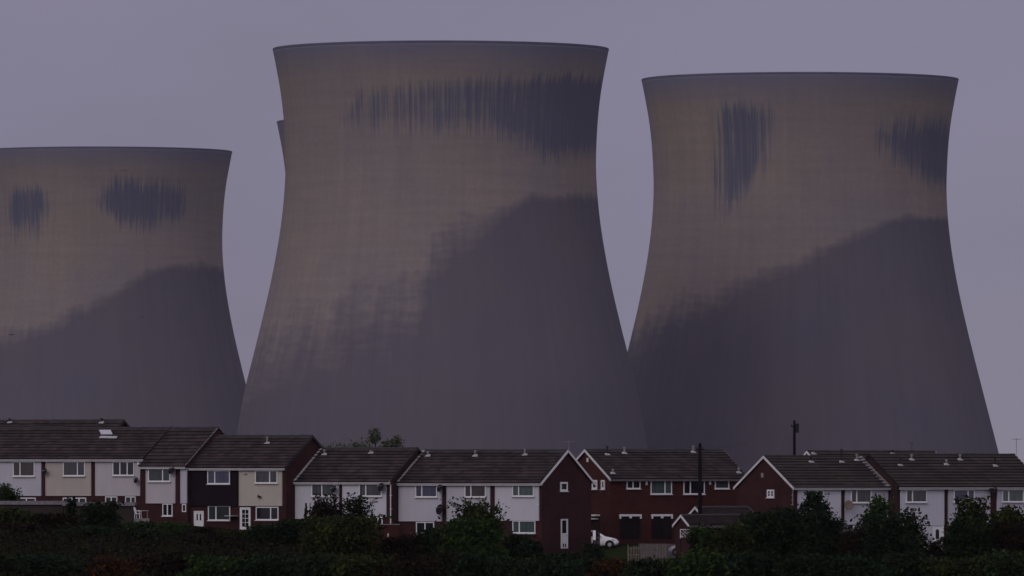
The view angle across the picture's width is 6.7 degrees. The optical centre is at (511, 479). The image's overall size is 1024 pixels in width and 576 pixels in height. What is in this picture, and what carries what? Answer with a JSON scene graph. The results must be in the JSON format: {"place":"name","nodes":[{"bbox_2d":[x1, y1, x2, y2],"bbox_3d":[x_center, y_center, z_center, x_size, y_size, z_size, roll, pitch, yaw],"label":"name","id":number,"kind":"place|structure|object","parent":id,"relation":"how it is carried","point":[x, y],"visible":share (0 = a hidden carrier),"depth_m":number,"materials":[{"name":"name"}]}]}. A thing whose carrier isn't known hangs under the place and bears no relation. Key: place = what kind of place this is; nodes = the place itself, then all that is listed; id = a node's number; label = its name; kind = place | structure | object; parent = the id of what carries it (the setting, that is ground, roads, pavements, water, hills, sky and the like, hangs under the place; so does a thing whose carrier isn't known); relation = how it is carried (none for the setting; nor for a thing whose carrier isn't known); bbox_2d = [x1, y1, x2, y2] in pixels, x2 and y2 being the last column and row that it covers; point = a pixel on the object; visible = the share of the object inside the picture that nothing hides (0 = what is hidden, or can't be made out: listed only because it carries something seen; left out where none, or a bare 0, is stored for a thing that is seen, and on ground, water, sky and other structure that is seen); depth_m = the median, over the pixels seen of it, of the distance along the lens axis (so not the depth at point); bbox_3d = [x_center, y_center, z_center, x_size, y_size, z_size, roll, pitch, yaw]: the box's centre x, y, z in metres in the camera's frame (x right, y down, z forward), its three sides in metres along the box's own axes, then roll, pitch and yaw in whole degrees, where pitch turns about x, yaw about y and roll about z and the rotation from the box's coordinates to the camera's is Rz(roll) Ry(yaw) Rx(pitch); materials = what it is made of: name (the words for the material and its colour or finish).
{"place":"outdoors","nodes":[
{"label":"outdoors","id":0,"kind":"place"},
{"bbox_2d":[373,524,399,544],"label":"garden wall","id":1,"kind":"structure","parent":0,"point":[392,530],"depth_m":752.00,"materials":[{"name":"red brick"}]},
{"bbox_2d":[0,523,946,575],"bbox_3d":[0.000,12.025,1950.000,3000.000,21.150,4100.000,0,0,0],"label":"ground","id":2,"kind":"structure","parent":0,"point":[2,573],"depth_m":734.73,"materials":[{"name":"green plant"}]},
{"bbox_2d":[0,483,22,500],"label":"bush","id":3,"kind":"object","parent":2,"relation":"on","point":[7,493],"visible":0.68,"depth_m":767.26,"materials":[{"name":"green plant"}]},
{"bbox_2d":[0,507,38,526],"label":"bush","id":4,"kind":"object","parent":2,"relation":"on","point":[10,515],"visible":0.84,"depth_m":755.08,"materials":[{"name":"green plant"}]},
{"bbox_2d":[0,553,38,569],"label":"bush","id":5,"kind":"object","parent":2,"relation":"on","point":[8,560],"visible":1,"depth_m":714.37,"materials":[{"name":"green plant"}]},
{"bbox_2d":[0,521,51,534],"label":"bush","id":6,"kind":"object","parent":2,"relation":"on","point":[17,525],"visible":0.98,"depth_m":744.90,"materials":[{"name":"green plant"}]},
{"bbox_2d":[0,501,65,517],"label":"flat garage","id":7,"kind":"structure","parent":2,"relation":"on","point":[46,507],"depth_m":766.00,"materials":[{"name":"grey brick"}]},
{"bbox_2d":[0,426,68,500],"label":"house","id":8,"kind":"structure","parent":2,"relation":"on","point":[23,450],"depth_m":784.17,"materials":[{"name":"brown tile"}]},
{"bbox_2d":[12,462,34,476],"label":"window","id":9,"kind":"structure","parent":8,"relation":"in","point":[20,469],"depth_m":783.31,"materials":[{"name":"white plastic"}]},
{"bbox_2d":[9,553,85,575],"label":"bush","id":10,"kind":"object","parent":2,"relation":"on","point":[56,563],"visible":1,"depth_m":711.48,"materials":[{"name":"green plant"}]},
{"bbox_2d":[22,512,88,527],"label":"bush","id":11,"kind":"object","parent":2,"relation":"on","point":[61,520],"visible":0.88,"depth_m":755.88,"materials":[{"name":"green plant"}]},
{"bbox_2d":[0,418,129,426],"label":"house","id":12,"kind":"structure","parent":2,"relation":"on","point":[100,422],"depth_m":798.44,"materials":[{"name":"red brick"}]},
{"bbox_2d":[41,427,118,501],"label":"house","id":13,"kind":"structure","parent":2,"relation":"on","point":[68,470],"depth_m":781.11,"materials":[{"name":"beige paint"}]},
{"bbox_2d":[62,462,85,476],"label":"window","id":14,"kind":"structure","parent":13,"relation":"in","point":[70,469],"depth_m":780.26,"materials":[{"name":"white plastic"}]},
{"bbox_2d":[62,502,136,523],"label":"flat garage","id":15,"kind":"structure","parent":2,"relation":"on","point":[125,511],"depth_m":764.50,"materials":[{"name":"grey brick"}]},
{"bbox_2d":[78,500,123,528],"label":"bush","id":16,"kind":"object","parent":2,"relation":"on","point":[98,513],"visible":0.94,"depth_m":755.15,"materials":[{"name":"green plant"}]},
{"bbox_2d":[84,554,141,575],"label":"bush","id":17,"kind":"object","parent":2,"relation":"on","point":[108,565],"visible":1,"depth_m":709.19,"materials":[{"name":"brown plant"}]},
{"bbox_2d":[0,146,245,434],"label":"cooling tower","id":18,"kind":"structure","parent":2,"relation":"on","point":[102,251],"depth_m":2328.93,"materials":[{"name":"concrete"}]},
{"bbox_2d":[91,427,170,517],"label":"house","id":19,"kind":"structure","parent":2,"relation":"on","point":[120,455],"depth_m":778.12,"materials":[{"name":"red brick"}]},
{"bbox_2d":[112,462,134,475],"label":"window","id":20,"kind":"structure","parent":19,"relation":"in","point":[118,468],"depth_m":777.22,"materials":[{"name":"white plastic"}]},
{"bbox_2d":[119,520,156,531],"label":"bush","id":21,"kind":"object","parent":2,"relation":"on","point":[139,524],"visible":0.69,"depth_m":751.21,"materials":[{"name":"green plant"}]},
{"bbox_2d":[124,551,195,574],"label":"bush","id":22,"kind":"object","parent":2,"relation":"on","point":[167,562],"visible":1,"depth_m":714.49,"materials":[{"name":"green plant"}]},
{"bbox_2d":[151,521,193,534],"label":"bush","id":23,"kind":"object","parent":2,"relation":"on","point":[173,525],"visible":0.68,"depth_m":751.32,"materials":[{"name":"green plant"}]},
{"bbox_2d":[138,427,224,523],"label":"house","id":24,"kind":"structure","parent":2,"relation":"on","point":[168,460],"depth_m":774.29,"materials":[{"name":"brown tile"}]},
{"bbox_2d":[148,469,170,481],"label":"window","id":25,"kind":"structure","parent":24,"relation":"in","point":[154,475],"depth_m":774.00,"materials":[{"name":"white plastic"}]},
{"bbox_2d":[185,526,224,535],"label":"bush","id":26,"kind":"object","parent":2,"relation":"on","point":[204,530],"visible":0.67,"depth_m":749.42,"materials":[{"name":"green plant"}]},
{"bbox_2d":[170,555,248,575],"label":"bush","id":27,"kind":"object","parent":2,"relation":"on","point":[206,565],"visible":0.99,"depth_m":711.87,"materials":[{"name":"green plant"}]},
{"bbox_2d":[188,435,262,528],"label":"house","id":28,"kind":"structure","parent":2,"relation":"on","point":[214,483],"depth_m":771.71,"materials":[{"name":"red brick"}]},
{"bbox_2d":[206,470,230,484],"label":"window","id":29,"kind":"structure","parent":28,"relation":"in","point":[214,477],"depth_m":770.98,"materials":[{"name":"white plastic"}]},
{"bbox_2d":[207,506,230,520],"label":"window","id":30,"kind":"structure","parent":28,"relation":"in","point":[215,513],"depth_m":770.98,"materials":[{"name":"white plastic"}]},
{"bbox_2d":[233,522,288,544],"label":"bush","id":31,"kind":"object","parent":2,"relation":"on","point":[260,531],"visible":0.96,"depth_m":747.08,"materials":[{"name":"green plant"}]},
{"bbox_2d":[233,552,307,575],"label":"bush","id":32,"kind":"object","parent":2,"relation":"on","point":[273,564],"visible":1,"depth_m":708.58,"materials":[{"name":"green plant"}]},
{"bbox_2d":[235,435,322,530],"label":"house","id":33,"kind":"structure","parent":2,"relation":"on","point":[269,468],"depth_m":768.79,"materials":[{"name":"brown tile"}]},
{"bbox_2d":[240,507,250,529],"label":"door","id":34,"kind":"structure","parent":33,"relation":"in","point":[245,512],"depth_m":769.48,"materials":[{"name":"white plastic"}]},
{"bbox_2d":[254,470,277,483],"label":"window","id":35,"kind":"structure","parent":33,"relation":"in","point":[261,476],"depth_m":768.16,"materials":[{"name":"white plastic"}]},
{"bbox_2d":[255,507,278,520],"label":"window","id":36,"kind":"structure","parent":33,"relation":"in","point":[262,513],"depth_m":768.16,"materials":[{"name":"white plastic"}]},
{"bbox_2d":[277,120,285,166],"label":"cooling tower","id":37,"kind":"structure","parent":2,"relation":"on","point":[280,123],"depth_m":2170.44,"materials":[{"name":"concrete"}]},
{"bbox_2d":[273,517,303,545],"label":"bush","id":38,"kind":"object","parent":2,"relation":"on","point":[291,527],"visible":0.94,"depth_m":747.28,"materials":[{"name":"green plant"}]},
{"bbox_2d":[281,551,339,575],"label":"bush","id":39,"kind":"object","parent":2,"relation":"on","point":[317,564],"visible":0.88,"depth_m":714.30,"materials":[{"name":"green plant"}]},
{"bbox_2d":[305,492,351,531],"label":"tree","id":40,"kind":"object","parent":2,"relation":"on","point":[323,508],"visible":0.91,"depth_m":743.52,"materials":[{"name":"green plant"}]},
{"bbox_2d":[293,447,365,529],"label":"house","id":41,"kind":"structure","parent":2,"relation":"on","point":[324,470],"depth_m":767.81,"materials":[{"name":"tile"}]},
{"bbox_2d":[310,484,334,496],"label":"window","id":42,"kind":"structure","parent":41,"relation":"in","point":[323,489],"depth_m":766.48,"materials":[{"name":"white plastic"}]},
{"bbox_2d":[294,513,393,557],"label":"bush","id":43,"kind":"object","parent":2,"relation":"on","point":[336,534],"visible":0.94,"depth_m":736.69,"materials":[{"name":"green plant"}]},
{"bbox_2d":[342,492,377,548],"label":"tree","id":44,"kind":"object","parent":2,"relation":"on","point":[355,508],"visible":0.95,"depth_m":742.80,"materials":[{"name":"green plant"}]},
{"bbox_2d":[324,552,403,575],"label":"bush","id":45,"kind":"object","parent":2,"relation":"on","point":[351,565],"visible":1,"depth_m":711.63,"materials":[{"name":"green plant"}]},
{"bbox_2d":[338,447,421,533],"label":"house","id":46,"kind":"structure","parent":2,"relation":"on","point":[371,473],"depth_m":764.42,"materials":[{"name":"tile"}]},
{"bbox_2d":[359,484,382,496],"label":"window","id":47,"kind":"structure","parent":46,"relation":"in","point":[367,490],"depth_m":763.68,"materials":[{"name":"white plastic"}]},
{"bbox_2d":[366,533,430,557],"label":"bush","id":48,"kind":"object","parent":2,"relation":"on","point":[403,543],"visible":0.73,"depth_m":738.68,"materials":[{"name":"green plant"}]},
{"bbox_2d":[411,527,448,558],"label":"bush","id":49,"kind":"object","parent":2,"relation":"on","point":[428,535],"visible":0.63,"depth_m":738.93,"materials":[{"name":"green plant"}]},
{"bbox_2d":[396,449,469,536],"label":"house","id":50,"kind":"structure","parent":2,"relation":"on","point":[421,487],"depth_m":762.61,"materials":[{"name":"brick"}]},
{"bbox_2d":[414,486,437,497],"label":"window","id":51,"kind":"structure","parent":50,"relation":"in","point":[420,491],"depth_m":761.81,"materials":[{"name":"white plastic"}]},
{"bbox_2d":[236,40,646,457],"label":"cooling tower","id":52,"kind":"structure","parent":2,"relation":"on","point":[440,279],"depth_m":1802.21,"materials":[{"name":"concrete"}]},
{"bbox_2d":[430,516,512,568],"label":"bush","id":53,"kind":"object","parent":2,"relation":"on","point":[472,536],"visible":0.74,"depth_m":732.03,"materials":[{"name":"green plant"}]},
{"bbox_2d":[440,496,513,541],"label":"tree","id":54,"kind":"object","parent":2,"relation":"on","point":[475,510],"visible":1,"depth_m":735.63,"materials":[{"name":"green plant"}]},
{"bbox_2d":[442,449,516,526],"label":"house","id":55,"kind":"structure","parent":2,"relation":"on","point":[473,473],"depth_m":760.18,"materials":[{"name":"tile"}]},
{"bbox_2d":[464,486,485,497],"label":"window","id":56,"kind":"structure","parent":55,"relation":"in","point":[469,491],"depth_m":758.84,"materials":[{"name":"white plastic"}]},
{"bbox_2d":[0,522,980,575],"bbox_3d":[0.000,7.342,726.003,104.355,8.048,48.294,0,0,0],"label":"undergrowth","id":57,"kind":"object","parent":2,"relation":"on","point":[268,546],"visible":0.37,"depth_m":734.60,"materials":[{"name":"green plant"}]},
{"bbox_2d":[501,533,543,559],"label":"bush","id":58,"kind":"object","parent":2,"relation":"on","point":[520,545],"visible":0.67,"depth_m":735.16,"materials":[{"name":"green plant"}]},
{"bbox_2d":[490,441,594,556],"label":"house","id":59,"kind":"structure","parent":2,"relation":"on","point":[544,495],"depth_m":757.39,"materials":[{"name":"red brick"}]},
{"bbox_2d":[511,486,534,496],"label":"window","id":60,"kind":"structure","parent":59,"relation":"in","point":[517,491],"depth_m":756.07,"materials":[{"name":"white plastic"}]},
{"bbox_2d":[512,521,535,533],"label":"window","id":61,"kind":"structure","parent":59,"relation":"in","point":[519,527],"depth_m":756.07,"materials":[{"name":"white plastic"}]},
{"bbox_2d":[561,519,567,547],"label":"door","id":62,"kind":"structure","parent":59,"relation":"in","point":[564,522],"depth_m":757.92,"materials":[{"name":"white plastic"}]},
{"bbox_2d":[537,551,591,570],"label":"bush","id":63,"kind":"object","parent":2,"relation":"on","point":[564,556],"visible":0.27,"depth_m":733.23,"materials":[{"name":"green plant"}]},
{"bbox_2d":[579,542,607,559],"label":"bush","id":64,"kind":"object","parent":2,"relation":"on","point":[592,548],"visible":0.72,"depth_m":746.67,"materials":[{"name":"green plant"}]},
{"bbox_2d":[591,531,618,547],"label":"parked car","id":65,"kind":"object","parent":2,"relation":"on","point":[609,542],"visible":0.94,"depth_m":761.67,"materials":[{"name":"white metal"}]},
{"bbox_2d":[584,557,630,575],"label":"bush","id":66,"kind":"object","parent":2,"relation":"on","point":[607,567],"visible":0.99,"depth_m":715.10,"materials":[{"name":"green plant"}]},
{"bbox_2d":[576,446,679,544],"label":"house","id":67,"kind":"structure","parent":2,"relation":"on","point":[634,496],"depth_m":772.14,"materials":[{"name":"red brick"}]},
{"bbox_2d":[619,514,641,538],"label":"garage door","id":68,"kind":"structure","parent":67,"relation":"in","point":[630,524],"depth_m":771.17,"materials":[{"name":"black plastic"}]},
{"bbox_2d":[650,481,672,494],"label":"window","id":69,"kind":"structure","parent":67,"relation":"in","point":[656,487],"depth_m":773.05,"materials":[{"name":"white plastic"}]},
{"bbox_2d":[651,514,672,538],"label":"garage door","id":70,"kind":"structure","parent":67,"relation":"in","point":[661,523],"depth_m":773.05,"materials":[{"name":"black plastic"}]},
{"bbox_2d":[608,558,674,575],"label":"bush","id":71,"kind":"object","parent":2,"relation":"on","point":[646,567],"visible":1,"depth_m":711.67,"materials":[{"name":"green plant"}]},
{"bbox_2d":[627,543,666,561],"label":"picket fence","id":72,"kind":"object","parent":2,"relation":"on","point":[652,548],"visible":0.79,"depth_m":740.00,"materials":[{"name":"brown wood"}]},
{"bbox_2d":[654,445,744,516],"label":"house","id":73,"kind":"structure","parent":2,"relation":"on","point":[723,473],"depth_m":776.64,"materials":[{"name":"tile"}]},
{"bbox_2d":[683,481,705,494],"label":"window","id":74,"kind":"structure","parent":73,"relation":"in","point":[689,487],"depth_m":774.94,"materials":[{"name":"white plastic"}]},
{"bbox_2d":[696,443,703,513],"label":"utility pole","id":75,"kind":"object","parent":2,"relation":"on","point":[699,448],"visible":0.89,"depth_m":751.87,"materials":[{"name":"brown wood"}]},
{"bbox_2d":[683,526,717,557],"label":"bush","id":76,"kind":"object","parent":2,"relation":"on","point":[699,532],"visible":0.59,"depth_m":729.53,"materials":[{"name":"green plant"}]},
{"bbox_2d":[662,551,740,575],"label":"bush","id":77,"kind":"object","parent":2,"relation":"on","point":[702,564],"visible":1,"depth_m":709.10,"materials":[{"name":"green plant"}]},
{"bbox_2d":[672,514,748,559],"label":"garage","id":78,"kind":"structure","parent":2,"relation":"on","point":[683,521],"depth_m":742.30,"materials":[{"name":"red brick"}]},
{"bbox_2d":[688,506,755,517],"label":"garage","id":79,"kind":"structure","parent":2,"relation":"on","point":[725,509],"depth_m":754.25,"materials":[{"name":"red brick"}]},
{"bbox_2d":[691,522,756,558],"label":"bush","id":80,"kind":"object","parent":2,"relation":"on","point":[731,540],"visible":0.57,"depth_m":728.60,"materials":[{"name":"green plant"}]},
{"bbox_2d":[734,510,788,558],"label":"bush","id":81,"kind":"object","parent":2,"relation":"on","point":[764,526],"visible":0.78,"depth_m":733.18,"materials":[{"name":"green plant"}]},
{"bbox_2d":[733,449,844,519],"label":"house","id":82,"kind":"structure","parent":2,"relation":"on","point":[766,482],"depth_m":759.81,"materials":[{"name":"red brick"}]},
{"bbox_2d":[765,505,819,563],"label":"bush","id":83,"kind":"object","parent":2,"relation":"on","point":[789,520],"visible":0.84,"depth_m":734.77,"materials":[{"name":"green plant"}]},
{"bbox_2d":[627,72,998,473],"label":"cooling tower","id":84,"kind":"structure","parent":2,"relation":"on","point":[800,269],"depth_m":1913.08,"materials":[{"name":"concrete"}]},
{"bbox_2d":[796,490,833,520],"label":"tree","id":85,"kind":"object","parent":2,"relation":"on","point":[814,502],"visible":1,"depth_m":737.34,"materials":[{"name":"green plant"}]},
{"bbox_2d":[790,510,846,562],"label":"bush","id":86,"kind":"object","parent":2,"relation":"on","point":[823,535],"visible":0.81,"depth_m":734.12,"materials":[{"name":"green plant"}]},
{"bbox_2d":[815,454,890,528],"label":"house","id":87,"kind":"structure","parent":2,"relation":"on","point":[860,479],"depth_m":761.79,"materials":[{"name":"tile"}]},
{"bbox_2d":[851,490,871,503],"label":"window","id":88,"kind":"structure","parent":87,"relation":"in","point":[857,496],"depth_m":760.88,"materials":[{"name":"white plastic"}]},
{"bbox_2d":[803,450,935,458],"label":"house","id":89,"kind":"structure","parent":2,"relation":"on","point":[864,454],"depth_m":806.22,"materials":[{"name":"red brick"}]},
{"bbox_2d":[847,512,906,563],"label":"bush","id":90,"kind":"object","parent":2,"relation":"on","point":[880,534],"visible":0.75,"depth_m":731.81,"materials":[{"name":"green plant"}]},
{"bbox_2d":[861,493,895,524],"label":"tree","id":91,"kind":"object","parent":2,"relation":"on","point":[877,505],"visible":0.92,"depth_m":737.58,"materials":[{"name":"green plant"}]},
{"bbox_2d":[865,453,948,550],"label":"house","id":92,"kind":"structure","parent":2,"relation":"on","point":[914,481],"depth_m":763.79,"materials":[{"name":"paint"}]},
{"bbox_2d":[905,490,927,502],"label":"window","id":93,"kind":"structure","parent":92,"relation":"in","point":[912,496],"depth_m":762.74,"materials":[{"name":"white plastic"}]},
{"bbox_2d":[882,533,938,561],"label":"bush","id":94,"kind":"object","parent":2,"relation":"on","point":[910,542],"visible":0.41,"depth_m":731.32,"materials":[{"name":"green plant"}]},
{"bbox_2d":[898,507,930,542],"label":"tree","id":95,"kind":"object","parent":2,"relation":"on","point":[909,525],"visible":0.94,"depth_m":736.64,"materials":[{"name":"green plant"}]},
{"bbox_2d":[924,540,944,558],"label":"bush","id":96,"kind":"object","parent":2,"relation":"on","point":[933,551],"visible":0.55,"depth_m":734.63,"materials":[{"name":"green plant"}]},
{"bbox_2d":[919,556,986,575],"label":"bush","id":97,"kind":"object","parent":2,"relation":"on","point":[939,567],"visible":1,"depth_m":711.86,"materials":[{"name":"green plant"}]},
{"bbox_2d":[918,453,997,532],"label":"house","id":98,"kind":"structure","parent":2,"relation":"on","point":[959,474],"depth_m":766.97,"materials":[{"name":"brick"}]},
{"bbox_2d":[936,516,1000,568],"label":"bush","id":99,"kind":"object","parent":2,"relation":"on","point":[972,539],"visible":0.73,"depth_m":731.99,"materials":[{"name":"green plant"}]},
{"bbox_2d":[943,495,998,534],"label":"tree","id":100,"kind":"object","parent":2,"relation":"on","point":[972,510],"visible":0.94,"depth_m":737.52,"materials":[{"name":"green plant"}]},
{"bbox_2d":[965,438,1023,515],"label":"house","id":101,"kind":"structure","parent":2,"relation":"on","point":[1005,476],"depth_m":769.58,"materials":[{"name":"brick"}]},
{"bbox_2d":[1001,490,1023,502],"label":"window","id":102,"kind":"structure","parent":101,"relation":"in","point":[1008,496],"depth_m":768.54,"materials":[{"name":"white plastic"}]},
{"bbox_2d":[973,548,1023,575],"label":"bush","id":103,"kind":"object","parent":2,"relation":"on","point":[1007,564],"visible":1,"depth_m":708.91,"materials":[{"name":"green plant"}]},
{"bbox_2d":[987,504,1023,549],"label":"bush","id":104,"kind":"object","parent":2,"relation":"on","point":[1006,512],"visible":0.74,"depth_m":737.59,"materials":[{"name":"green plant"}]},
{"bbox_2d":[989,520,1023,560],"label":"bush","id":105,"kind":"object","parent":2,"relation":"on","point":[1011,539],"visible":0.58,"depth_m":732.25,"materials":[{"name":"green plant"}]},
{"bbox_2d":[0,0,1023,462],"label":"sky","id":106,"kind":"structure","parent":0,"point":[133,73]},
{"bbox_2d":[602,545,639,560],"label":"lawn","id":107,"kind":"structure","parent":0,"point":[620,553],"depth_m":753.04,"materials":[{"name":"green plant"}]},
{"bbox_2d":[638,543,674,557],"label":"driveway","id":108,"kind":"structure","parent":0,"point":[669,554],"depth_m":754.97,"materials":[{"name":"grey concrete"}]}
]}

